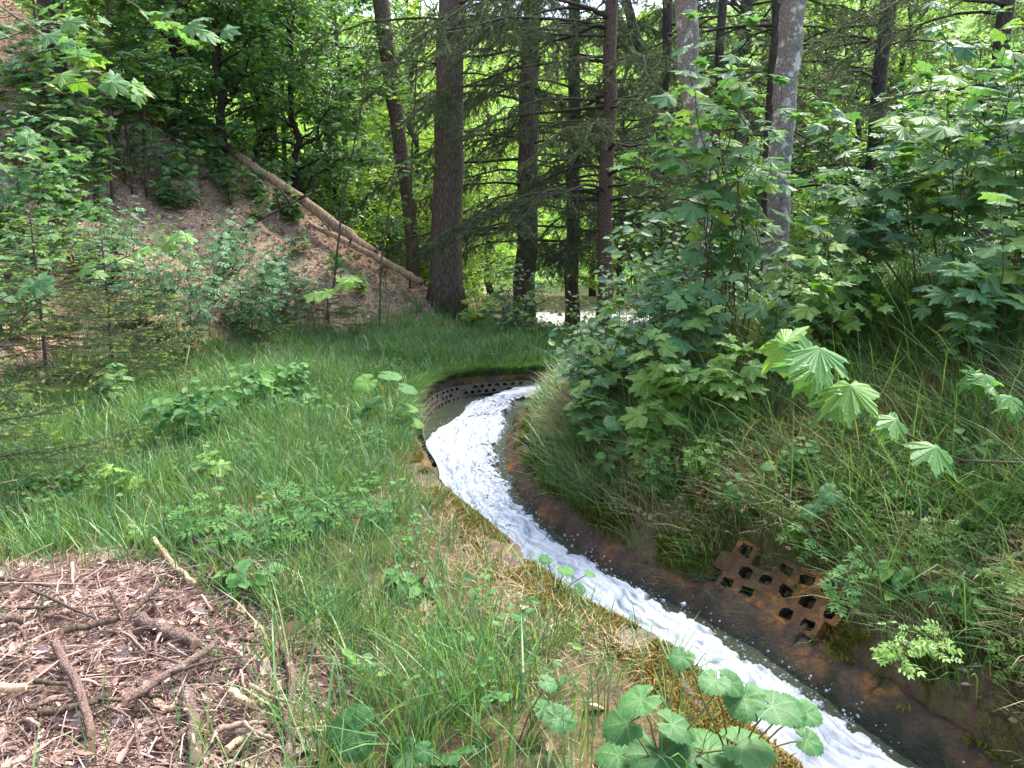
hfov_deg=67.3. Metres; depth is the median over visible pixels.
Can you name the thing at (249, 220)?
slope seedling
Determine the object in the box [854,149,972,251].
understorey bush
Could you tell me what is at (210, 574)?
stick
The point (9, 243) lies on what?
young tree
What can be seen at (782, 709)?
butterbur plant
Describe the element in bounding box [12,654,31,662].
stick
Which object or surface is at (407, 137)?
broadleaf tree
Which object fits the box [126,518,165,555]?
maple seedling
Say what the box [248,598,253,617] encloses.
stick
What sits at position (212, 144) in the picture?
young tree
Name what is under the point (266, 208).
slope seedling
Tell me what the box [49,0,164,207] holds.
maple sapling
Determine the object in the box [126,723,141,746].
stick
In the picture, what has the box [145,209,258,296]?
feathery shrub
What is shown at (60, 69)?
shaded tree
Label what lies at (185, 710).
stick
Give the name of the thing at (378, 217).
understorey bush
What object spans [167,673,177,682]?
stick
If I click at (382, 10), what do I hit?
alder tree
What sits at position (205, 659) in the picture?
stick
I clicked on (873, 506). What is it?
bank herb
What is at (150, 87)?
young tree
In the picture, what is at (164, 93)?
maple sapling
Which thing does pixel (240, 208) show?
fallen leaves
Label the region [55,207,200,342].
feathery shrub
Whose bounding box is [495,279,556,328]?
airy shrub
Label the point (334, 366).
grass
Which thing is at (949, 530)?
bank herb
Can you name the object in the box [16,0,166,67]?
broadleaf tree
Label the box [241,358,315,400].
leafy herb
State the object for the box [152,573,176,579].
stick
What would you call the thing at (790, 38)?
grey alder tree
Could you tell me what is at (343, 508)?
feathery herb
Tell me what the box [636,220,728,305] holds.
understorey bush
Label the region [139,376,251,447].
leafy herb
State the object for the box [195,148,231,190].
slope seedling
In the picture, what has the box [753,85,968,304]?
maple sapling
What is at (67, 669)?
stick
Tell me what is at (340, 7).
beech tree
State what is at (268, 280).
feathery shrub
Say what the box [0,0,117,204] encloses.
maple sapling
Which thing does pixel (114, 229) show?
feathery shrub
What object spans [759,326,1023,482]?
maple branch
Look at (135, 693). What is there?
stick
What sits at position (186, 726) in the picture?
stick
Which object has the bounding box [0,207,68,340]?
young tree
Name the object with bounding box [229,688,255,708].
stick
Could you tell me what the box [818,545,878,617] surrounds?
leafy seedling
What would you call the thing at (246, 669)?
stick
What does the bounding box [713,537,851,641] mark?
grid paver
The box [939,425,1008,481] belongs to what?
bank herb
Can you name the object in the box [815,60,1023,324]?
maple sapling
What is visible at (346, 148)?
understorey bush
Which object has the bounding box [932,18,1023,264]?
maple sapling
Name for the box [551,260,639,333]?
airy shrub
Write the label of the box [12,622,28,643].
stick
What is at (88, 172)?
young tree
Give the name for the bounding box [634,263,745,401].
maple sapling
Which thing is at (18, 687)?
stick
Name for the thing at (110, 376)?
maple seedling
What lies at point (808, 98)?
broadleaf tree
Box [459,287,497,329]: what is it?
maple sapling
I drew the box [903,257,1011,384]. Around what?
maple sapling
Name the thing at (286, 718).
stick
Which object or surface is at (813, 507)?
butterbur plant
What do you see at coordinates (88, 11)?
maple sapling
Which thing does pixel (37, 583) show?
stick
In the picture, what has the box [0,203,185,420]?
young spruce
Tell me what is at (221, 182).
young tree
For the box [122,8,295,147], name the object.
broadleaf tree
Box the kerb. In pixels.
[389,368,802,767]
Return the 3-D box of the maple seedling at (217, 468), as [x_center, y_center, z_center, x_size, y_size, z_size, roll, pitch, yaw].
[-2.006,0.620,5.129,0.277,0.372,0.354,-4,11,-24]
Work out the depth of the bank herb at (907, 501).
4.31 m
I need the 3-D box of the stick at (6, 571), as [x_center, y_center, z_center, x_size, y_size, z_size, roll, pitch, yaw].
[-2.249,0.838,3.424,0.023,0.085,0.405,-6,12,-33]
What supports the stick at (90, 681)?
on the twig litter at (50, 749)
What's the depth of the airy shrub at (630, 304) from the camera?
12.88 m
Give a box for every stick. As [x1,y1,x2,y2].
[0,576,53,587]
[0,612,24,623]
[0,682,26,692]
[4,562,9,580]
[4,721,29,738]
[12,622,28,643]
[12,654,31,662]
[17,605,53,609]
[21,716,40,726]
[25,702,75,710]
[28,587,96,619]
[28,697,68,706]
[32,677,69,686]
[37,692,107,716]
[43,614,76,621]
[48,610,71,616]
[50,639,95,736]
[59,596,68,609]
[59,614,120,634]
[61,695,75,704]
[69,678,102,686]
[70,561,74,582]
[87,698,121,702]
[88,604,113,607]
[103,705,130,718]
[109,591,125,617]
[112,655,120,674]
[121,637,248,704]
[126,629,147,653]
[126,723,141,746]
[127,579,165,615]
[132,611,201,649]
[133,718,140,762]
[135,681,162,698]
[139,680,142,706]
[145,598,168,603]
[151,536,198,586]
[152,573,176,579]
[153,601,162,617]
[153,640,157,660]
[154,714,167,743]
[154,732,185,741]
[156,632,161,641]
[165,706,220,713]
[166,642,189,656]
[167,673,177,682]
[178,704,208,735]
[180,687,202,763]
[183,708,217,712]
[186,533,281,598]
[189,650,220,657]
[190,732,197,751]
[193,676,228,685]
[194,664,220,674]
[195,594,212,611]
[197,571,213,582]
[199,657,217,662]
[210,729,219,743]
[218,720,264,732]
[223,726,265,754]
[226,728,273,739]
[229,606,245,615]
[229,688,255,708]
[235,652,254,683]
[238,637,278,653]
[239,669,245,687]
[242,720,267,746]
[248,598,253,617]
[248,683,297,704]
[249,736,280,743]
[262,599,283,605]
[279,639,297,762]
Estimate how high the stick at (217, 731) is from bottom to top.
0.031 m
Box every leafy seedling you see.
[796,520,850,563]
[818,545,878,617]
[869,621,937,682]
[906,618,965,668]
[928,563,980,609]
[947,522,1000,577]
[985,634,1023,684]
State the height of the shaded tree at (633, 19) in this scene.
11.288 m
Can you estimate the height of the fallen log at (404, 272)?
1.285 m
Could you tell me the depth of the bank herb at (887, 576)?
3.91 m
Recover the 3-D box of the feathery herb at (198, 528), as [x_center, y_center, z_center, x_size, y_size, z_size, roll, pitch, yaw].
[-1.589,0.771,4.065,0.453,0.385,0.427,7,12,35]
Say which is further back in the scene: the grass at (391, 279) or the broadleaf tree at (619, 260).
the broadleaf tree at (619, 260)
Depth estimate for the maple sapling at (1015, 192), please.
5.72 m
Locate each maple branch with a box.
[0,0,111,39]
[0,5,145,107]
[0,63,154,100]
[0,230,196,342]
[0,272,56,302]
[126,0,240,49]
[282,275,362,323]
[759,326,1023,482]
[956,364,1023,428]
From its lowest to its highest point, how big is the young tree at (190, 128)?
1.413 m
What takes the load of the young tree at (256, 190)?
on the ground at (964, 712)
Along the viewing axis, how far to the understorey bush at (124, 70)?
18.27 m
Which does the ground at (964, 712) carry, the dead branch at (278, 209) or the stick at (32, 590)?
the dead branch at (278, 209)
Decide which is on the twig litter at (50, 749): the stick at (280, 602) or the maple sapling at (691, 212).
the stick at (280, 602)
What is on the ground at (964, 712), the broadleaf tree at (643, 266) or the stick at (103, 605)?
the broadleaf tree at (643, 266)
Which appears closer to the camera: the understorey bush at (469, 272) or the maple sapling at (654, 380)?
the maple sapling at (654, 380)
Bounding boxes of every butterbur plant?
[326,702,431,767]
[352,371,424,428]
[412,740,475,767]
[480,674,577,751]
[538,554,595,594]
[594,668,777,767]
[603,415,650,462]
[669,647,823,756]
[728,461,802,489]
[799,483,898,530]
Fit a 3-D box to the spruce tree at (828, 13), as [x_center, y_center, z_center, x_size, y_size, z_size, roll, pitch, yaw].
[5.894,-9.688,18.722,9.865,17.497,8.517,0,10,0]
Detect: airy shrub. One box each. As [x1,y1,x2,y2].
[488,263,585,338]
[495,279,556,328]
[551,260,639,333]
[597,256,681,330]
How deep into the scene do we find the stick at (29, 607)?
3.08 m
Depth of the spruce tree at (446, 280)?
14.17 m
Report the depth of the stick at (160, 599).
3.34 m
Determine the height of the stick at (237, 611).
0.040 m
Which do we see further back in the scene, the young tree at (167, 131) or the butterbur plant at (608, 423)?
the young tree at (167, 131)
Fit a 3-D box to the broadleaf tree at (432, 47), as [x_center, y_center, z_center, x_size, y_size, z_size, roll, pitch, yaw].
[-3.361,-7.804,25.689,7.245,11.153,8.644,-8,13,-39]
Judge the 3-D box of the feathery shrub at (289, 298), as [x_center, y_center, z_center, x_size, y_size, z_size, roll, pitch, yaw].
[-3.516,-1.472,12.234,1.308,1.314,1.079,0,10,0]
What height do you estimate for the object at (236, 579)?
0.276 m
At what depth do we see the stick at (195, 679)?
2.85 m
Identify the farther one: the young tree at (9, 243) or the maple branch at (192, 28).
the young tree at (9, 243)
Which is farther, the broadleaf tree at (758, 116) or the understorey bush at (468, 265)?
the broadleaf tree at (758, 116)
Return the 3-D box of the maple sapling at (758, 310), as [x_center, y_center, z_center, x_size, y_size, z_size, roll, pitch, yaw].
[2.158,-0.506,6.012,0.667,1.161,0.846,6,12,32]
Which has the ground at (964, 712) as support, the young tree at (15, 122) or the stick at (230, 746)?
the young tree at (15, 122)
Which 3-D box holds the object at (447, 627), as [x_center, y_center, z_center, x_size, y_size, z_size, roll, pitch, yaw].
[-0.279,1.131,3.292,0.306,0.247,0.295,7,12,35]
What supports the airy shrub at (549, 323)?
on the ground at (964, 712)
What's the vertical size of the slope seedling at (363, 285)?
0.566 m
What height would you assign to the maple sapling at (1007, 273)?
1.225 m
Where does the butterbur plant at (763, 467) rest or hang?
on the ground at (964, 712)
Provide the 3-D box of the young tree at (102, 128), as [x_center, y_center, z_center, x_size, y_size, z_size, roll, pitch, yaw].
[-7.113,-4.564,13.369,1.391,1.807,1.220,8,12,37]
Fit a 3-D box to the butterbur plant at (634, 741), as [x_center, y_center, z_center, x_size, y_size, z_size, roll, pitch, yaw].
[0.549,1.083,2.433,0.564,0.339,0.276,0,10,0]
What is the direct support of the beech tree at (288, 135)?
on the ground at (964, 712)
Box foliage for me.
[79,30,1018,267]
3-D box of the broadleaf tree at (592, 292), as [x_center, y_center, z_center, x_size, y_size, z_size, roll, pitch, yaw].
[4.180,-10.836,38.933,10.302,13.293,8.634,2,10,11]
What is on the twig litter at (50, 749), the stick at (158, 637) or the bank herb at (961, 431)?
the stick at (158, 637)
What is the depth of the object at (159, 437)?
5.77 m
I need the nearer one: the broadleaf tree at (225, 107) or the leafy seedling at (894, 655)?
the leafy seedling at (894, 655)
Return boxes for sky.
[345,0,739,19]
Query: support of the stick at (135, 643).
on the twig litter at (50, 749)
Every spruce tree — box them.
[281,0,634,320]
[346,0,669,321]
[371,0,803,336]
[404,0,762,326]
[519,0,861,323]
[559,0,952,300]
[580,0,917,298]
[593,0,859,299]
[669,0,1019,275]
[798,0,1023,252]
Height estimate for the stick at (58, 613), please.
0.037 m
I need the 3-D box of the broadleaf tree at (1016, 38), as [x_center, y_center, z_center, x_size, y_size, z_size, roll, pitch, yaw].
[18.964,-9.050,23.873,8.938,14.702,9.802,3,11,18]
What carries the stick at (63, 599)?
on the twig litter at (50, 749)
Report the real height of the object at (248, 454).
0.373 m
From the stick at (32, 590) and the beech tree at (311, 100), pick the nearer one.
the stick at (32, 590)
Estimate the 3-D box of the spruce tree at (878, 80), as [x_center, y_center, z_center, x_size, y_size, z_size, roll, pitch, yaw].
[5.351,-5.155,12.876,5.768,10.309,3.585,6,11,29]
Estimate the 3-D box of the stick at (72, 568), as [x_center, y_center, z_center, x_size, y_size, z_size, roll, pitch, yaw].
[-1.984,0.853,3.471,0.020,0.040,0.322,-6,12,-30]
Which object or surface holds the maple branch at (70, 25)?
on the ground at (964, 712)
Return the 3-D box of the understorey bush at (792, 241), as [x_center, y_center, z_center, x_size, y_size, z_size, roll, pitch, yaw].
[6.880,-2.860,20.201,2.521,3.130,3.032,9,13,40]
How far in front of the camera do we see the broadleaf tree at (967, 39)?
23.30 m
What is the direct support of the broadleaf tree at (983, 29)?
on the ground at (964, 712)
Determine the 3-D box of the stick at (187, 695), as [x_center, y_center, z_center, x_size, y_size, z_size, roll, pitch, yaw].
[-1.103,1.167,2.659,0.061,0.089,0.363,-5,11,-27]
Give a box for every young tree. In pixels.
[0,17,42,117]
[0,40,64,165]
[0,88,91,238]
[0,110,80,227]
[0,154,104,301]
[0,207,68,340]
[8,5,111,144]
[8,37,114,188]
[15,123,96,247]
[17,1,104,88]
[44,123,120,222]
[71,198,145,285]
[73,65,153,166]
[86,82,162,183]
[127,37,166,118]
[127,119,204,212]
[130,26,192,127]
[146,74,183,136]
[146,108,207,177]
[167,95,214,149]
[186,118,234,172]
[200,150,256,207]
[239,160,269,200]
[262,238,302,287]
[270,181,304,223]
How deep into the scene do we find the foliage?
82.59 m
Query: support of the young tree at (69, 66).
on the ground at (964, 712)
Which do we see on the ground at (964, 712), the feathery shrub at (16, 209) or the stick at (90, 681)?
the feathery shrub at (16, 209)
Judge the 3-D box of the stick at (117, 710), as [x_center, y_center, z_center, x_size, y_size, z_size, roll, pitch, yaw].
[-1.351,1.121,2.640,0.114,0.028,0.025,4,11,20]
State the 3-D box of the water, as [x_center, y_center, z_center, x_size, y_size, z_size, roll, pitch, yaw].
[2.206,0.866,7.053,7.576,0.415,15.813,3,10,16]
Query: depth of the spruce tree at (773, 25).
12.75 m
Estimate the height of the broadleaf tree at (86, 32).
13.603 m
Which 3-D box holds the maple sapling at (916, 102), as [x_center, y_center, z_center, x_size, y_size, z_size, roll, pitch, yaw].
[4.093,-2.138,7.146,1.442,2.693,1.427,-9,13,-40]
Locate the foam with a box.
[424,385,964,767]
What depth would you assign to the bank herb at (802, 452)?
4.91 m
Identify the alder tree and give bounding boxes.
[353,0,419,276]
[660,0,746,304]
[762,0,854,302]
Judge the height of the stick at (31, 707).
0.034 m
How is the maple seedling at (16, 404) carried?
on the ground at (964, 712)
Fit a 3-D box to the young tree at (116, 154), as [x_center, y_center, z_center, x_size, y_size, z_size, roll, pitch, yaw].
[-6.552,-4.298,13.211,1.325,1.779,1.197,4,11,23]
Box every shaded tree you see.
[1,0,84,176]
[252,3,282,176]
[595,0,680,326]
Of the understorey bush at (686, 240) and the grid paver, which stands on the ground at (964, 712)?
the understorey bush at (686, 240)
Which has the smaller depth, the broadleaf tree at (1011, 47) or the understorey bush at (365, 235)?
the understorey bush at (365, 235)
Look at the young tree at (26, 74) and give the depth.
11.04 m
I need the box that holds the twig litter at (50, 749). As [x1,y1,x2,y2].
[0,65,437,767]
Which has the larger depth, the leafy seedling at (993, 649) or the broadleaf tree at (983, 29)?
the broadleaf tree at (983, 29)
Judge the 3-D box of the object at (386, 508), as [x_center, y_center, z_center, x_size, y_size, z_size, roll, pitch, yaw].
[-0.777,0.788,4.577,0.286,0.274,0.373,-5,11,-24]
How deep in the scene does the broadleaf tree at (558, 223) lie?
52.27 m
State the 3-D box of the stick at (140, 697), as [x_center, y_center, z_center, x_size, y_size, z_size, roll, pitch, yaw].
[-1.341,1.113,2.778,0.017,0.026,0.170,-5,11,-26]
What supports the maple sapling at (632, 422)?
on the ground at (964, 712)
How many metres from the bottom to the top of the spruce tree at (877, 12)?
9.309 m
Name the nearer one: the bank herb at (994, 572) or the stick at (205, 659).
the stick at (205, 659)
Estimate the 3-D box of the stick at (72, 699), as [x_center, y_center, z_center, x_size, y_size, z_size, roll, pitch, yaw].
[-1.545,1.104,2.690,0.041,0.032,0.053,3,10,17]
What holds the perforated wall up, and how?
on the channel lining
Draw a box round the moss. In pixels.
[380,343,1023,767]
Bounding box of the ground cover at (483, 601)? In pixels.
[1,293,1023,744]
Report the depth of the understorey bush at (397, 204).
21.22 m
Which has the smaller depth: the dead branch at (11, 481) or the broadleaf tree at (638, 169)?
the dead branch at (11, 481)
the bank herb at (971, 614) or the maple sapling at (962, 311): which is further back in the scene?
the maple sapling at (962, 311)
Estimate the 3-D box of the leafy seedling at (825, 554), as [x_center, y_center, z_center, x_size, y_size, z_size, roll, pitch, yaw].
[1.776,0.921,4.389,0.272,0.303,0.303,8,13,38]
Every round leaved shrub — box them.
[473,250,560,338]
[547,308,648,403]
[550,305,618,390]
[593,176,767,353]
[598,268,717,370]
[634,225,745,347]
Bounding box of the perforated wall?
[415,378,543,477]
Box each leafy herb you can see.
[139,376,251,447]
[227,363,300,414]
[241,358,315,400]
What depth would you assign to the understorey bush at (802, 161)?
13.31 m
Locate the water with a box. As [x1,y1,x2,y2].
[424,391,920,767]
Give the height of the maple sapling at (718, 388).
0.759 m
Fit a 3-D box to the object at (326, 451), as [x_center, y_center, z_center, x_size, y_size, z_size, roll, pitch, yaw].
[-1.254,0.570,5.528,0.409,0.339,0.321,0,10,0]
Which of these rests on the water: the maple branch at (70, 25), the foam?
the foam
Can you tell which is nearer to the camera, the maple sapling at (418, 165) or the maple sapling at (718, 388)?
the maple sapling at (718, 388)
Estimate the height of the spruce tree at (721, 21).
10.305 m
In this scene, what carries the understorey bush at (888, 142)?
on the ground at (964, 712)
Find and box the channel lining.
[413,376,1020,767]
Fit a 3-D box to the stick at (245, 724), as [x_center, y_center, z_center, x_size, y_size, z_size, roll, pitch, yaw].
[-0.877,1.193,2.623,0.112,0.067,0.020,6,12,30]
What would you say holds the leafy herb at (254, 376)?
on the ground at (964, 712)
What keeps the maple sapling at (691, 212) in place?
on the ground at (964, 712)
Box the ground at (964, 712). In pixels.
[0,0,1023,767]
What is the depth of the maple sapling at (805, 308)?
5.79 m
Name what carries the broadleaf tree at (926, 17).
on the ground at (964, 712)
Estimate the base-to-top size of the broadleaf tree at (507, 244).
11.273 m
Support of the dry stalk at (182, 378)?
on the ground at (964, 712)
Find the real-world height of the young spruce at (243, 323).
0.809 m
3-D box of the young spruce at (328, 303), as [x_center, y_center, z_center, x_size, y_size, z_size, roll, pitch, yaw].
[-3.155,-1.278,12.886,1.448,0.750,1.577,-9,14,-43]
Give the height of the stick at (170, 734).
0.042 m
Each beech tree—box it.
[27,0,326,142]
[63,0,331,160]
[99,0,383,208]
[117,0,435,228]
[233,1,426,251]
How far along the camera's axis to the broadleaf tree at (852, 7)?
31.48 m
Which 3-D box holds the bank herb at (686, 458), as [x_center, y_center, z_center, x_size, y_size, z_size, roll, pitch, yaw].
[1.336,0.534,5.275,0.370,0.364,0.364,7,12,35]
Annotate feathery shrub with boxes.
[0,178,78,271]
[34,201,139,281]
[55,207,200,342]
[124,223,242,352]
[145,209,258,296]
[204,221,297,332]
[258,250,333,326]
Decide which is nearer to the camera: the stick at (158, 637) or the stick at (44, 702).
the stick at (44, 702)
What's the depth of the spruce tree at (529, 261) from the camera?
16.07 m
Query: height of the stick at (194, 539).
0.167 m
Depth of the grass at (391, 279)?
11.64 m
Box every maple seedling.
[1,394,35,412]
[81,464,146,504]
[88,363,135,401]
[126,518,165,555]
[189,450,233,491]
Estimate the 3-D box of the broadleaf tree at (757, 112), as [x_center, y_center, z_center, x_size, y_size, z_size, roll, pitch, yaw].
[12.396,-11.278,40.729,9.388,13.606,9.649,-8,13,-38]
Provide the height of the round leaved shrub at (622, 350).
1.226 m
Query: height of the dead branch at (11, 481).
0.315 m
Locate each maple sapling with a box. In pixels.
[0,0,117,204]
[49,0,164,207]
[71,0,172,194]
[95,0,200,198]
[317,39,408,288]
[343,147,429,327]
[365,0,455,288]
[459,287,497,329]
[563,365,625,442]
[576,293,643,400]
[607,10,786,358]
[618,399,691,477]
[625,328,721,433]
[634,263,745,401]
[657,74,831,366]
[698,333,769,429]
[737,244,830,381]
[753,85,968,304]
[759,114,913,320]
[773,215,893,353]
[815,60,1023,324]
[868,1,1023,286]
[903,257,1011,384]
[914,192,1023,363]
[932,5,1023,266]
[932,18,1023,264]
[947,3,1023,336]
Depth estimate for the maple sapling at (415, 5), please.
14.35 m
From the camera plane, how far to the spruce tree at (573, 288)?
19.88 m
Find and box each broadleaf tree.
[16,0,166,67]
[18,0,195,101]
[96,1,280,146]
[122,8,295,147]
[191,94,288,158]
[205,0,432,214]
[205,76,321,169]
[275,35,435,216]
[300,0,516,278]
[340,98,433,215]
[345,0,559,286]
[349,79,433,217]
[406,11,586,293]
[421,115,517,276]
[496,33,681,296]
[509,3,721,296]
[538,111,628,273]
[583,0,921,305]
[584,55,721,283]
[600,70,687,276]
[615,0,865,278]
[669,38,826,202]
[674,84,765,193]
[750,1,990,272]
[751,0,963,265]
[793,0,1023,273]
[836,53,978,268]
[884,0,1023,229]
[887,34,1023,155]
[940,16,1023,155]
[950,0,1023,205]
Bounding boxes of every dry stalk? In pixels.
[171,346,189,431]
[197,290,223,344]
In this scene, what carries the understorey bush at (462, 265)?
on the ground at (964, 712)
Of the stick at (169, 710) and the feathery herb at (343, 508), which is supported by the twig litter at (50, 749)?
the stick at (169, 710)
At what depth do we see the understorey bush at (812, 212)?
15.80 m
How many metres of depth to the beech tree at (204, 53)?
14.88 m
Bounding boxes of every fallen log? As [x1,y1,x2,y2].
[147,95,378,258]
[308,217,424,285]
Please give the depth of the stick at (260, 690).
2.81 m
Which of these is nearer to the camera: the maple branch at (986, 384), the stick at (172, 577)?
the stick at (172, 577)
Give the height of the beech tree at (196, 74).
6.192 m
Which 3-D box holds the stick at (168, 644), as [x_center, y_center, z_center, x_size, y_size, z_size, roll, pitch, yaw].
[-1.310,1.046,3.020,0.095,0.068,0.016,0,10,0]
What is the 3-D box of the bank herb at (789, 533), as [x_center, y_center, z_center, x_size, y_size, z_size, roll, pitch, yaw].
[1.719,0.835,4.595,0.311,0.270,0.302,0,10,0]
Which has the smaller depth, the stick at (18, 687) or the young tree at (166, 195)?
the stick at (18, 687)
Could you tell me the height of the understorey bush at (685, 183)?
4.724 m
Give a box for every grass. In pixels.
[0,170,1023,767]
[0,206,468,443]
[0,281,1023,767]
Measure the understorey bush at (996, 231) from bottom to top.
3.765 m
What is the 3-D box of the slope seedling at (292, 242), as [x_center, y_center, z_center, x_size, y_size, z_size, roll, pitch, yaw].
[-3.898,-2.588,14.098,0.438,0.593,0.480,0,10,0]
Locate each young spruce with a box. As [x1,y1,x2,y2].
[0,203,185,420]
[0,360,150,522]
[2,229,207,383]
[198,286,298,336]
[278,286,379,330]
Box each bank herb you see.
[595,440,627,481]
[641,454,682,499]
[680,434,733,489]
[723,473,776,519]
[775,436,830,485]
[775,500,821,550]
[828,412,885,445]
[833,488,893,538]
[875,546,928,601]
[880,469,957,518]
[899,508,969,561]
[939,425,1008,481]
[943,581,1011,641]
[954,480,1023,539]
[972,551,1023,626]
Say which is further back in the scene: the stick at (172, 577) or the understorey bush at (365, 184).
the understorey bush at (365, 184)
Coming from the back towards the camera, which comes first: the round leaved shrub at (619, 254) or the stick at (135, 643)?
the round leaved shrub at (619, 254)
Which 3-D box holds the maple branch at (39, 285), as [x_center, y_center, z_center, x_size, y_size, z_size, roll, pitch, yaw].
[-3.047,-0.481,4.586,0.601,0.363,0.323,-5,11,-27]
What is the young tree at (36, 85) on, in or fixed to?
on the ground at (964, 712)
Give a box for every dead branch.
[0,477,144,500]
[241,177,320,230]
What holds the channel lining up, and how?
on the ground at (964, 712)
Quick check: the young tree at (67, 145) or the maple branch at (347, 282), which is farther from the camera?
the young tree at (67, 145)
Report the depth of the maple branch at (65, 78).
5.25 m
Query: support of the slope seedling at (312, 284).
on the ground at (964, 712)
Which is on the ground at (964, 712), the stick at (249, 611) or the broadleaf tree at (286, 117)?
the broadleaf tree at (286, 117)
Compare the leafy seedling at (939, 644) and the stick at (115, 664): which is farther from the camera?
the leafy seedling at (939, 644)
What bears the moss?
on the ground at (964, 712)
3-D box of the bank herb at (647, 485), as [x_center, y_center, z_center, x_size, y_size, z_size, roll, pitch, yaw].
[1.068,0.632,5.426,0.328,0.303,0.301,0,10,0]
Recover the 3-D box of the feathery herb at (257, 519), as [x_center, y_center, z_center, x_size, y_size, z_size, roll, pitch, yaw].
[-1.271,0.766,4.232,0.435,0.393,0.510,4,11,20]
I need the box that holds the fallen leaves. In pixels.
[0,0,1023,767]
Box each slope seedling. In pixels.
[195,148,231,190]
[215,218,253,248]
[249,188,274,218]
[257,260,283,294]
[288,227,310,256]
[299,270,317,302]
[324,248,352,282]
[353,270,369,294]
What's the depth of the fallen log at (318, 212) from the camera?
14.86 m
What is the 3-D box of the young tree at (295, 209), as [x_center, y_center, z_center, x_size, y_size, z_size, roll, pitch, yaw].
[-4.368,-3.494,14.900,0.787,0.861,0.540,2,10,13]
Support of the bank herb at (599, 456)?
on the ground at (964, 712)
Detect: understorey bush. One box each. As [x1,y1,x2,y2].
[31,2,211,106]
[228,135,401,257]
[316,183,393,247]
[321,169,430,273]
[326,148,498,293]
[333,133,511,295]
[356,165,506,288]
[359,195,403,258]
[393,197,513,311]
[418,229,483,289]
[612,128,792,319]
[612,171,800,320]
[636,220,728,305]
[641,150,760,306]
[678,193,810,315]
[742,223,813,302]
[758,227,849,278]
[787,194,911,290]
[790,106,1022,272]
[791,183,956,283]
[792,186,856,289]
[849,85,1023,263]
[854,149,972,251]
[855,111,1022,254]
[856,163,1023,270]
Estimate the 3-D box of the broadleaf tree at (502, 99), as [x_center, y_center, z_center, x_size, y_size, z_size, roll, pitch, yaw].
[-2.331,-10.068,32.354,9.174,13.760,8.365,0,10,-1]
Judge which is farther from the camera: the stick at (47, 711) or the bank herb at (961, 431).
the bank herb at (961, 431)
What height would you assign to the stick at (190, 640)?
0.129 m
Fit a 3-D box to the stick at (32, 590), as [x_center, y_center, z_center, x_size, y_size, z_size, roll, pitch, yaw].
[-1.834,0.895,3.132,0.363,0.081,0.017,4,11,21]
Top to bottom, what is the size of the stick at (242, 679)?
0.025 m
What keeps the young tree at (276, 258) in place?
on the ground at (964, 712)
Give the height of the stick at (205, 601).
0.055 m
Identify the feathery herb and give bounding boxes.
[132,505,204,553]
[171,486,261,566]
[237,477,329,558]
[275,485,365,536]
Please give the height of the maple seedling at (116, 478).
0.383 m
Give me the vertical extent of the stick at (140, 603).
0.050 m
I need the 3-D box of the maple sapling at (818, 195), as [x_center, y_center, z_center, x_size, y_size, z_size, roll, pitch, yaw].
[2.643,-1.240,6.370,1.182,1.903,0.794,1,10,8]
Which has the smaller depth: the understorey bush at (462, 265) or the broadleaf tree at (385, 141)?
the understorey bush at (462, 265)
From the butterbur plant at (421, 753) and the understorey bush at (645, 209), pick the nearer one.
the butterbur plant at (421, 753)
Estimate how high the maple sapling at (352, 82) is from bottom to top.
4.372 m
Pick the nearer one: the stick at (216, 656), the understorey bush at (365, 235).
the stick at (216, 656)
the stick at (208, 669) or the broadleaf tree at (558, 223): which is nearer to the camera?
the stick at (208, 669)
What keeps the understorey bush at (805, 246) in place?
on the ground at (964, 712)
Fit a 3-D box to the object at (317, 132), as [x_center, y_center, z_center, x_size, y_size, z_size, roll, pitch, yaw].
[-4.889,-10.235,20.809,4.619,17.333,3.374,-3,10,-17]
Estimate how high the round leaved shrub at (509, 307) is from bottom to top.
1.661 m
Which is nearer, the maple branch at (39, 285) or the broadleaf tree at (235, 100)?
the maple branch at (39, 285)

